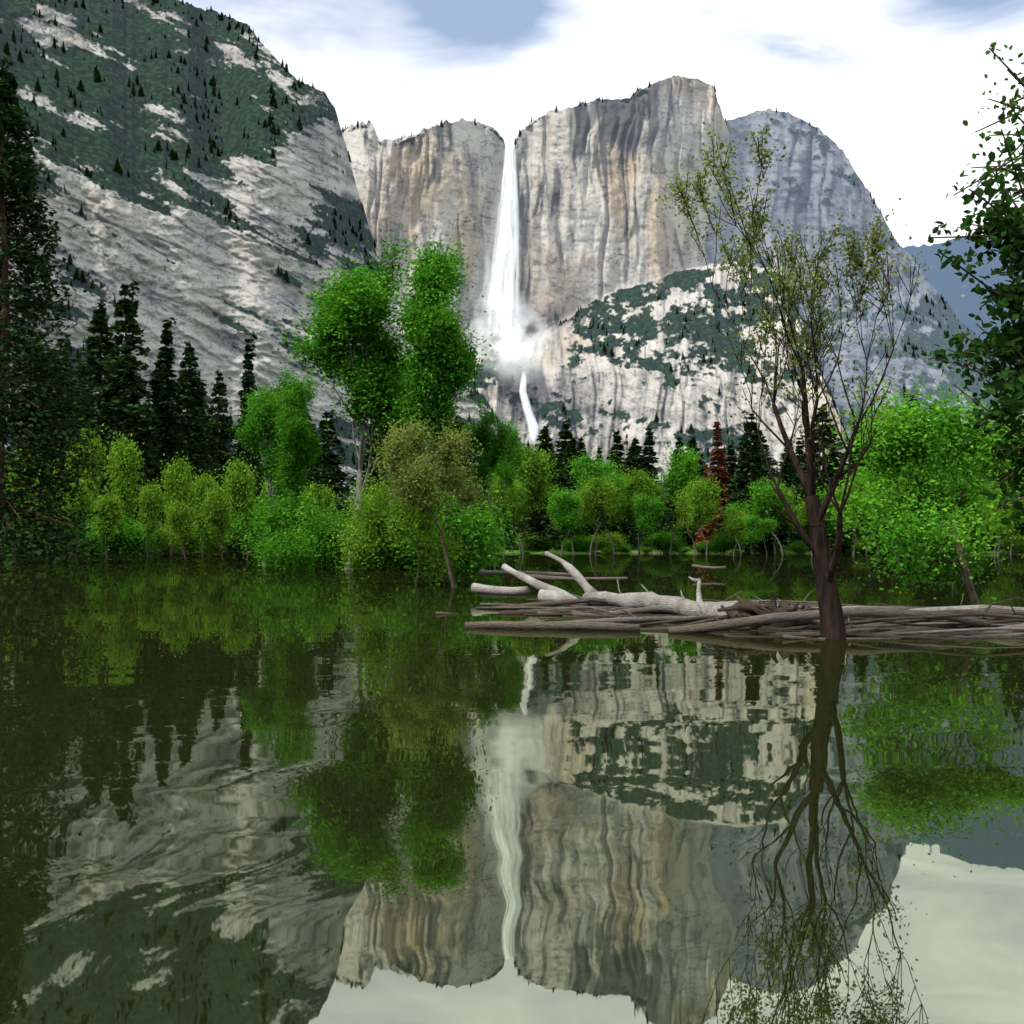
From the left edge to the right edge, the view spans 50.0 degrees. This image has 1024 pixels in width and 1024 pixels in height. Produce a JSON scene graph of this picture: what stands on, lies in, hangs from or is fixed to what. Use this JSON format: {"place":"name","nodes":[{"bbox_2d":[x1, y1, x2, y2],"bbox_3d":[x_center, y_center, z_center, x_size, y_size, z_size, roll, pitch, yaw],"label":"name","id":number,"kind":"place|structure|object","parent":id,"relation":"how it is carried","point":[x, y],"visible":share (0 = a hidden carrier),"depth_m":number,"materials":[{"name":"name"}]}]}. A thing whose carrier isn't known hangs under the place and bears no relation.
{"place":"outdoors","nodes":[
{"label":"outdoors","id":0,"kind":"place"},
{"bbox_2d":[0,0,506,538],"bbox_3d":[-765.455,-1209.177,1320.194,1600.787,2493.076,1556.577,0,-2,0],"label":"cliff","id":1,"kind":"structure","parent":0,"point":[208,278],"depth_m":1127.50,"materials":[{"name":"stone"}]},
{"bbox_2d":[0,550,1023,1023],"bbox_3d":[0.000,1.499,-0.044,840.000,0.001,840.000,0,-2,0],"label":"river water","id":2,"kind":"structure","parent":0,"point":[232,790],"depth_m":6.38,"materials":[{"name":"green liquid"}]},
{"bbox_2d":[5,440,39,555],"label":"tree","id":3,"kind":"object","parent":2,"relation":"in","point":[10,479],"visible":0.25,"depth_m":134.85,"materials":[{"name":"green plant"}]},
{"bbox_2d":[55,478,97,557],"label":"tree","id":4,"kind":"object","parent":2,"relation":"in","point":[86,505],"visible":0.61,"depth_m":115.92,"materials":[{"name":"green plant"}]},
{"bbox_2d":[61,418,108,555],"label":"willow","id":5,"kind":"object","parent":2,"relation":"in","point":[94,486],"visible":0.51,"depth_m":140.15,"materials":[{"name":"green plant"}]},
{"bbox_2d":[85,489,125,558],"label":"willow","id":6,"kind":"object","parent":2,"relation":"in","point":[107,507],"visible":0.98,"depth_m":110.16,"materials":[{"name":"green plant"}]},
{"bbox_2d":[75,510,171,556],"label":"shrub","id":7,"kind":"object","parent":2,"relation":"in","point":[132,542],"visible":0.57,"depth_m":128.96,"materials":[{"name":"green plant"}]},
{"bbox_2d":[101,430,149,555],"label":"willow","id":8,"kind":"object","parent":2,"relation":"in","point":[125,461],"visible":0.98,"depth_m":136.43,"materials":[{"name":"green plant"}]},
{"bbox_2d":[111,519,179,555],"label":"shrub","id":9,"kind":"object","parent":2,"relation":"in","point":[159,545],"visible":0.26,"depth_m":146.41,"materials":[{"name":"green plant"}]},
{"bbox_2d":[131,478,167,557],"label":"willow","id":10,"kind":"object","parent":2,"relation":"in","point":[150,497],"visible":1,"depth_m":115.45,"materials":[{"name":"green plant"}]},
{"bbox_2d":[157,451,196,555],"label":"tree","id":11,"kind":"object","parent":2,"relation":"in","point":[175,480],"visible":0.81,"depth_m":132.73,"materials":[{"name":"green plant"}]},
{"bbox_2d":[161,497,201,559],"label":"willow","id":12,"kind":"object","parent":2,"relation":"in","point":[179,516],"visible":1,"depth_m":103.24,"materials":[{"name":"green plant"}]},
{"bbox_2d":[159,517,241,555],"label":"shrub","id":13,"kind":"object","parent":2,"relation":"in","point":[211,544],"visible":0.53,"depth_m":138.31,"materials":[{"name":"green plant"}]},
{"bbox_2d":[184,469,218,556],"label":"willow","id":14,"kind":"object","parent":2,"relation":"in","point":[199,490],"visible":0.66,"depth_m":129.30,"materials":[{"name":"green plant"}]},
{"bbox_2d":[197,480,237,558],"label":"willow","id":15,"kind":"object","parent":2,"relation":"in","point":[216,505],"visible":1,"depth_m":107.30,"materials":[{"name":"green plant"}]},
{"bbox_2d":[218,452,262,557],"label":"willow","id":16,"kind":"object","parent":2,"relation":"in","point":[238,477],"visible":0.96,"depth_m":116.18,"materials":[{"name":"green plant"}]},
{"bbox_2d":[220,361,306,565],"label":"cottonwood","id":17,"kind":"object","parent":2,"relation":"in","point":[260,406],"visible":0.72,"depth_m":75.98,"materials":[{"name":"green plant"}]},
{"bbox_2d":[200,488,341,556],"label":"shrub","id":18,"kind":"object","parent":2,"relation":"in","point":[239,531],"visible":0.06,"depth_m":124.82,"materials":[{"name":"green plant"}]},
{"bbox_2d":[233,523,323,569],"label":"bush","id":19,"kind":"object","parent":2,"relation":"in","point":[286,553],"visible":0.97,"depth_m":65.53,"materials":[{"name":"green plant"}]},
{"bbox_2d":[226,475,353,566],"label":"bush","id":20,"kind":"object","parent":2,"relation":"in","point":[298,511],"visible":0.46,"depth_m":70.78,"materials":[{"name":"green plant"}]},
{"bbox_2d":[264,370,327,501],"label":"cottonwood","id":21,"kind":"object","parent":2,"relation":"in","point":[299,450],"visible":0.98,"depth_m":73.86,"materials":[{"name":"green plant"}]},
{"bbox_2d":[284,505,351,568],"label":"bush","id":22,"kind":"object","parent":2,"relation":"in","point":[326,555],"visible":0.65,"depth_m":68.59,"materials":[{"name":"green plant"}]},
{"bbox_2d":[301,477,339,522],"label":"willow","id":23,"kind":"object","parent":2,"relation":"in","point":[327,495],"visible":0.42,"depth_m":88.93,"materials":[{"name":"green plant"}]},
{"bbox_2d":[259,223,425,569],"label":"cottonwood","id":24,"kind":"object","parent":2,"relation":"in","point":[350,343],"visible":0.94,"depth_m":65.27,"materials":[{"name":"green plant"}]},
{"bbox_2d":[313,504,416,570],"bbox_3d":[-7.441,1.498,63.805,5.600,4.755,7.373,-1,-2,36],"label":"bush","id":25,"kind":"object","parent":2,"relation":"in","point":[362,563],"visible":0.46,"depth_m":62.92,"materials":[{"name":"green plant"}]},
{"bbox_2d":[333,496,451,569],"bbox_3d":[-6.695,1.044,66.261,8.038,5.814,9.234,-1,-2,18],"label":"bush","id":26,"kind":"object","parent":2,"relation":"in","point":[397,565],"visible":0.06,"depth_m":64.37,"materials":[{"name":"green plant"}]},
{"bbox_2d":[304,452,489,585],"bbox_3d":[-4.330,0.452,39.870,6.381,5.648,5.878,1,-2,-17],"label":"point bush","id":27,"kind":"object","parent":2,"relation":"in","point":[378,515],"visible":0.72,"depth_m":39.88,"materials":[{"name":"green plant"}]},
{"bbox_2d":[358,402,500,587],"bbox_3d":[-2.730,-0.333,38.872,5.220,7.171,4.728,1,-2,-26],"label":"willow","id":28,"kind":"object","parent":2,"relation":"in","point":[412,480],"visible":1,"depth_m":38.38,"materials":[{"name":"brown plant"}]},
{"bbox_2d":[379,228,497,569],"bbox_3d":[-4.120,-6.670,64.018,6.420,21.422,8.132,0,-2,16],"label":"cottonwood","id":29,"kind":"object","parent":2,"relation":"in","point":[442,357],"visible":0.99,"depth_m":62.59,"materials":[{"name":"green plant"}]},
{"bbox_2d":[362,476,523,571],"bbox_3d":[-3.529,0.628,61.991,10.161,6.397,8.846,1,-2,-24],"label":"bush","id":30,"kind":"object","parent":2,"relation":"in","point":[470,530],"visible":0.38,"depth_m":61.57,"materials":[{"name":"green plant"}]},
{"bbox_2d":[449,481,523,567],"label":"bush","id":31,"kind":"object","parent":2,"relation":"in","point":[505,541],"visible":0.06,"depth_m":69.78,"materials":[{"name":"green plant"}]},
{"bbox_2d":[456,390,527,566],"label":"cottonwood","id":32,"kind":"object","parent":2,"relation":"in","point":[499,456],"visible":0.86,"depth_m":71.25,"materials":[{"name":"green plant"}]},
{"bbox_2d":[483,470,529,554],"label":"tree","id":33,"kind":"object","parent":2,"relation":"in","point":[512,497],"visible":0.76,"depth_m":154.13,"materials":[{"name":"green plant"}]},
{"bbox_2d":[510,439,565,553],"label":"tree","id":34,"kind":"object","parent":2,"relation":"in","point":[537,475],"visible":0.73,"depth_m":167.14,"materials":[{"name":"green plant"}]},
{"bbox_2d":[464,621,639,630],"bbox_3d":[0.707,2.030,19.452,3.145,0.220,0.437,0,-2,13],"label":"floating log","id":35,"kind":"object","parent":2,"relation":"on","point":[578,625],"visible":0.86,"depth_m":19.28,"materials":[{"name":"wood"}]},
{"bbox_2d":[543,484,588,554],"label":"tree","id":36,"kind":"object","parent":2,"relation":"in","point":[564,505],"visible":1,"depth_m":148.32,"materials":[{"name":"green plant"}]},
{"bbox_2d":[566,447,623,553],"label":"tree","id":37,"kind":"object","parent":2,"relation":"in","point":[589,466],"visible":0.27,"depth_m":163.86,"materials":[{"name":"green plant"}]},
{"bbox_2d":[471,564,725,601],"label":"driftwood logs","id":38,"kind":"object","parent":2,"relation":"on","point":[547,592],"visible":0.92,"depth_m":29.66,"materials":[{"name":"grey wood"}]},
{"bbox_2d":[573,472,627,554],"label":"tree","id":39,"kind":"object","parent":2,"relation":"in","point":[597,495],"visible":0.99,"depth_m":153.05,"materials":[{"name":"green plant"}]},
{"bbox_2d":[616,462,667,553],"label":"tree","id":40,"kind":"object","parent":2,"relation":"in","point":[638,481],"visible":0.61,"depth_m":160.85,"materials":[{"name":"green plant"}]},
{"bbox_2d":[635,526,689,553],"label":"shrub","id":41,"kind":"object","parent":2,"relation":"in","point":[662,542],"visible":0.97,"depth_m":168.49,"materials":[{"name":"green plant"}]},
{"bbox_2d":[656,441,705,553],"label":"tree","id":42,"kind":"object","parent":2,"relation":"in","point":[684,467],"visible":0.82,"depth_m":159.91,"materials":[{"name":"green plant"}]},
{"bbox_2d":[545,551,817,627],"bbox_3d":[2.921,1.703,23.169,1.591,1.700,9.526,1,-2,-22],"label":"driftwood tree","id":43,"kind":"object","parent":2,"relation":"in","point":[682,605],"visible":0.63,"depth_m":21.87,"materials":[{"name":"grey wood"}]},
{"bbox_2d":[666,487,718,554],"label":"tree","id":44,"kind":"object","parent":2,"relation":"in","point":[682,514],"visible":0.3,"depth_m":155.49,"materials":[{"name":"green plant"}]},
{"bbox_2d":[677,471,726,554],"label":"tree","id":45,"kind":"object","parent":2,"relation":"in","point":[702,502],"visible":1,"depth_m":146.07,"materials":[{"name":"green plant"}]},
{"bbox_2d":[435,590,1023,642],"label":"driftwood pile","id":46,"kind":"object","parent":2,"relation":"on","point":[989,621],"visible":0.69,"depth_m":19.26,"materials":[{"name":"wood"}]},
{"bbox_2d":[719,506,752,554],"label":"tree","id":47,"kind":"object","parent":2,"relation":"in","point":[733,524],"visible":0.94,"depth_m":146.30,"materials":[{"name":"green plant"}]},
{"bbox_2d":[739,513,779,555],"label":"tree","id":48,"kind":"object","parent":2,"relation":"in","point":[757,527],"visible":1,"depth_m":140.63,"materials":[{"name":"green plant"}]},
{"bbox_2d":[743,475,794,554],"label":"tree","id":49,"kind":"object","parent":2,"relation":"in","point":[760,503],"visible":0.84,"depth_m":156.25,"materials":[{"name":"green plant"}]},
{"bbox_2d":[747,476,800,553],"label":"tree","id":50,"kind":"object","parent":2,"relation":"in","point":[784,523],"visible":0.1,"depth_m":159.68,"materials":[{"name":"green plant"}]},
{"bbox_2d":[652,118,932,639],"bbox_3d":[3.931,-1.910,17.346,3.790,9.069,4.900,1,-2,-36],"label":"tree","id":51,"kind":"object","parent":2,"relation":"in","point":[832,621],"visible":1,"depth_m":17.10,"materials":[{"name":"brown plant"}]},
{"bbox_2d":[787,493,834,554],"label":"tree","id":52,"kind":"object","parent":2,"relation":"in","point":[802,519],"visible":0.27,"depth_m":149.92,"materials":[{"name":"green plant"}]},
{"bbox_2d":[828,472,882,554],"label":"tree","id":53,"kind":"object","parent":2,"relation":"in","point":[838,494],"visible":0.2,"depth_m":144.50,"materials":[{"name":"green plant"}]},
{"bbox_2d":[800,359,1023,604],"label":"tree","id":54,"kind":"object","parent":2,"relation":"in","point":[905,441],"visible":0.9,"depth_m":23.91,"materials":[{"name":"green plant"}]},
{"bbox_2d":[923,460,995,520],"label":"tree","id":55,"kind":"object","parent":2,"relation":"in","point":[966,473],"visible":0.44,"depth_m":153.79,"materials":[{"name":"green plant"}]},
{"bbox_2d":[921,42,1023,535],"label":"overhanging alder","id":56,"kind":"object","parent":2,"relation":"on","point":[998,227],"visible":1,"depth_m":6.25,"materials":[{"name":"green plant"}]},
{"bbox_2d":[970,471,1023,555],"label":"tree","id":57,"kind":"object","parent":2,"relation":"in","point":[1002,494],"visible":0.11,"depth_m":143.11,"materials":[{"name":"green plant"}]},
{"bbox_2d":[979,494,1017,554],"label":"tree","id":58,"kind":"object","parent":2,"relation":"in","point":[1000,531],"visible":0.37,"depth_m":136.68,"materials":[{"name":"green plant"}]},
{"bbox_2d":[49,545,1023,554],"bbox_3d":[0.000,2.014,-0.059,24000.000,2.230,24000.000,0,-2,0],"label":"riverbank","id":59,"kind":"structure","parent":0,"point":[554,551],"depth_m":176.03,"materials":[{"name":"green plant"}]},
{"bbox_2d":[27,334,75,551],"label":"conifer","id":60,"kind":"object","parent":59,"relation":"on","point":[67,359],"visible":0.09,"depth_m":176.15,"materials":[{"name":"green plant"}]},
{"bbox_2d":[0,53,124,564],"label":"pine","id":61,"kind":"object","parent":59,"relation":"on","point":[14,165],"visible":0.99,"depth_m":86.18,"materials":[{"name":"green plant"}]},
{"bbox_2d":[48,301,148,552],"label":"conifer","id":62,"kind":"object","parent":59,"relation":"on","point":[96,348],"visible":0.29,"depth_m":162.93,"materials":[{"name":"green plant"}]},
{"bbox_2d":[76,280,169,552],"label":"conifer","id":63,"kind":"object","parent":59,"relation":"on","point":[126,379],"visible":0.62,"depth_m":159.61,"materials":[{"name":"green plant"}]},
{"bbox_2d":[130,317,204,553],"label":"conifer","id":64,"kind":"object","parent":59,"relation":"on","point":[163,387],"visible":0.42,"depth_m":169.60,"materials":[{"name":"green plant"}]},
{"bbox_2d":[162,341,228,551],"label":"conifer","id":65,"kind":"object","parent":59,"relation":"on","point":[189,380],"visible":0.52,"depth_m":177.09,"materials":[{"name":"green plant"}]},
{"bbox_2d":[192,370,240,550],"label":"conifer","id":66,"kind":"object","parent":59,"relation":"on","point":[223,435],"visible":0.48,"depth_m":192.14,"materials":[{"name":"green plant"}]},
{"bbox_2d":[222,334,265,553],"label":"conifer","id":67,"kind":"object","parent":59,"relation":"on","point":[247,381],"visible":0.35,"depth_m":176.97,"materials":[{"name":"green plant"}]},
{"bbox_2d":[294,408,340,519],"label":"conifer","id":68,"kind":"object","parent":59,"relation":"on","point":[315,471],"visible":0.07,"depth_m":246.49,"materials":[{"name":"green plant"}]},
{"bbox_2d":[313,410,352,520],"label":"conifer","id":69,"kind":"object","parent":59,"relation":"on","point":[333,461],"visible":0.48,"depth_m":268.09,"materials":[{"name":"green plant"}]},
{"bbox_2d":[343,413,393,515],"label":"conifer","id":70,"kind":"object","parent":59,"relation":"on","point":[373,473],"visible":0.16,"depth_m":265.64,"materials":[{"name":"green plant"}]},
{"bbox_2d":[511,526,558,551],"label":"shrub","id":71,"kind":"object","parent":59,"relation":"on","point":[539,545],"visible":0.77,"depth_m":182.01,"materials":[{"name":"green plant"}]},
{"bbox_2d":[507,426,576,550],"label":"conifer","id":72,"kind":"object","parent":59,"relation":"on","point":[543,517],"visible":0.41,"depth_m":184.05,"materials":[{"name":"green plant"}]},
{"bbox_2d":[554,421,574,467],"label":"conifer","id":73,"kind":"object","parent":59,"relation":"on","point":[565,435],"visible":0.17,"depth_m":236.51,"materials":[{"name":"green plant"}]},
{"bbox_2d":[557,533,598,551],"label":"shrub","id":74,"kind":"object","parent":59,"relation":"on","point":[580,544],"visible":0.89,"depth_m":174.81,"materials":[{"name":"green plant"}]},
{"bbox_2d":[554,436,607,550],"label":"conifer","id":75,"kind":"object","parent":59,"relation":"on","point":[581,445],"visible":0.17,"depth_m":189.58,"materials":[{"name":"green plant"}]},
{"bbox_2d":[587,529,630,553],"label":"shrub","id":76,"kind":"object","parent":59,"relation":"on","point":[616,539],"visible":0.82,"depth_m":174.22,"materials":[{"name":"green plant"}]},
{"bbox_2d":[601,456,639,549],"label":"conifer","id":77,"kind":"object","parent":59,"relation":"on","point":[627,530],"visible":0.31,"depth_m":192.80,"materials":[{"name":"green plant"}]},
{"bbox_2d":[598,429,648,547],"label":"conifer","id":78,"kind":"object","parent":59,"relation":"on","point":[617,438],"visible":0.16,"depth_m":221.37,"materials":[{"name":"green plant"}]},
{"bbox_2d":[602,438,665,545],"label":"conifer","id":79,"kind":"object","parent":59,"relation":"on","point":[635,457],"visible":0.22,"depth_m":227.85,"materials":[{"name":"green plant"}]},
{"bbox_2d":[641,425,667,547],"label":"conifer","id":80,"kind":"object","parent":59,"relation":"on","point":[649,453],"visible":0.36,"depth_m":253.80,"materials":[{"name":"green plant"}]},
{"bbox_2d":[661,453,698,547],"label":"conifer","id":81,"kind":"object","parent":59,"relation":"on","point":[673,521],"visible":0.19,"depth_m":215.69,"materials":[{"name":"green plant"}]},
{"bbox_2d":[659,437,709,548],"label":"conifer","id":82,"kind":"object","parent":59,"relation":"on","point":[692,440],"visible":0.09,"depth_m":231.37,"materials":[{"name":"green plant"}]},
{"bbox_2d":[692,421,733,545],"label":"conifer","id":83,"kind":"object","parent":59,"relation":"on","point":[718,469],"visible":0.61,"depth_m":186.45,"materials":[{"name":"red plant"}]},
{"bbox_2d":[700,528,754,553],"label":"shrub","id":84,"kind":"object","parent":59,"relation":"on","point":[723,544],"visible":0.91,"depth_m":165.12,"materials":[{"name":"green plant"}]},
{"bbox_2d":[715,443,751,549],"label":"conifer","id":85,"kind":"object","parent":59,"relation":"on","point":[732,458],"visible":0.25,"depth_m":226.08,"materials":[{"name":"green plant"}]},
{"bbox_2d":[714,410,783,553],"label":"conifer","id":86,"kind":"object","parent":59,"relation":"on","point":[748,464],"visible":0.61,"depth_m":170.90,"materials":[{"name":"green plant"}]},
{"bbox_2d":[725,430,787,538],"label":"conifer","id":87,"kind":"object","parent":59,"relation":"on","point":[771,462],"visible":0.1,"depth_m":215.36,"materials":[{"name":"green plant"}]},
{"bbox_2d":[775,451,795,549],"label":"conifer","id":88,"kind":"object","parent":59,"relation":"on","point":[786,472],"visible":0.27,"depth_m":210.98,"materials":[{"name":"green plant"}]},
{"bbox_2d":[783,435,809,550],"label":"conifer","id":89,"kind":"object","parent":59,"relation":"on","point":[799,451],"visible":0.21,"depth_m":188.68,"materials":[{"name":"green plant"}]},
{"bbox_2d":[785,403,866,546],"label":"conifer","id":90,"kind":"object","parent":59,"relation":"on","point":[828,442],"visible":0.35,"depth_m":172.10,"materials":[{"name":"green plant"}]},
{"bbox_2d":[829,427,883,552],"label":"conifer","id":91,"kind":"object","parent":59,"relation":"on","point":[844,549],"visible":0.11,"depth_m":180.85,"materials":[{"name":"green plant"}]},
{"bbox_2d":[865,394,951,553],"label":"conifer","id":92,"kind":"object","parent":59,"relation":"on","point":[916,480],"visible":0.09,"depth_m":162.34,"materials":[{"name":"green plant"}]},
{"bbox_2d":[972,411,1023,550],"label":"conifer","id":93,"kind":"object","parent":59,"relation":"on","point":[1021,527],"visible":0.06,"depth_m":166.77,"materials":[{"name":"green plant"}]},
{"bbox_2d":[991,532,1023,553],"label":"shrub","id":94,"kind":"object","parent":59,"relation":"on","point":[1018,543],"visible":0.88,"depth_m":159.63,"materials":[{"name":"green plant"}]},
{"bbox_2d":[342,75,848,514],"bbox_3d":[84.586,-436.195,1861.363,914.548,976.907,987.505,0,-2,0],"label":"cliff","id":95,"kind":"structure","parent":0,"point":[592,179],"depth_m":1978.48,"materials":[{"name":"stone"}]},
{"bbox_2d":[490,147,518,329],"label":"waterfall","id":96,"kind":"structure","parent":95,"relation":"on","point":[508,237],"depth_m":1937.33,"materials":[{"name":"white liquid"}]},
{"bbox_2d":[480,302,539,366],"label":"waterfall spray","id":97,"kind":"object","parent":95,"relation":"on","point":[513,345],"visible":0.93,"depth_m":1631.43,"materials":[{"name":"white liquid"}]},
{"bbox_2d":[520,374,537,440],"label":"cascade","id":98,"kind":"object","parent":95,"relation":"on","point":[532,424],"visible":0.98,"depth_m":1728.65,"materials":[{"name":"white liquid"}]},
{"bbox_2d":[180,0,1023,247],"label":"sky","id":99,"kind":"structure","parent":0,"point":[894,84],"materials":[{"name":"white"}]},
{"bbox_2d":[575,467,634,554],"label":"tree","id":100,"kind":"object","parent":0,"point":[620,483],"visible":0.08,"depth_m":157.46,"materials":[{"name":"green plant"}]},
{"bbox_2d":[627,490,667,554],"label":"tree","id":101,"kind":"object","parent":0,"point":[647,511],"visible":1,"depth_m":153.62,"materials":[{"name":"green plant"}]},
{"bbox_2d":[705,108,1023,472],"bbox_3d":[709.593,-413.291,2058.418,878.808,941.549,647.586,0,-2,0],"label":"cliff","id":102,"kind":"structure","parent":0,"point":[812,180],"depth_m":2230.99,"materials":[{"name":"stone"}]},
{"bbox_2d":[904,237,1023,363],"bbox_3d":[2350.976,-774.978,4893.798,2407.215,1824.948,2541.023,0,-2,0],"label":"ridge","id":103,"kind":"structure","parent":0,"point":[953,289],"depth_m":5715.74,"materials":[{"name":"stone"}]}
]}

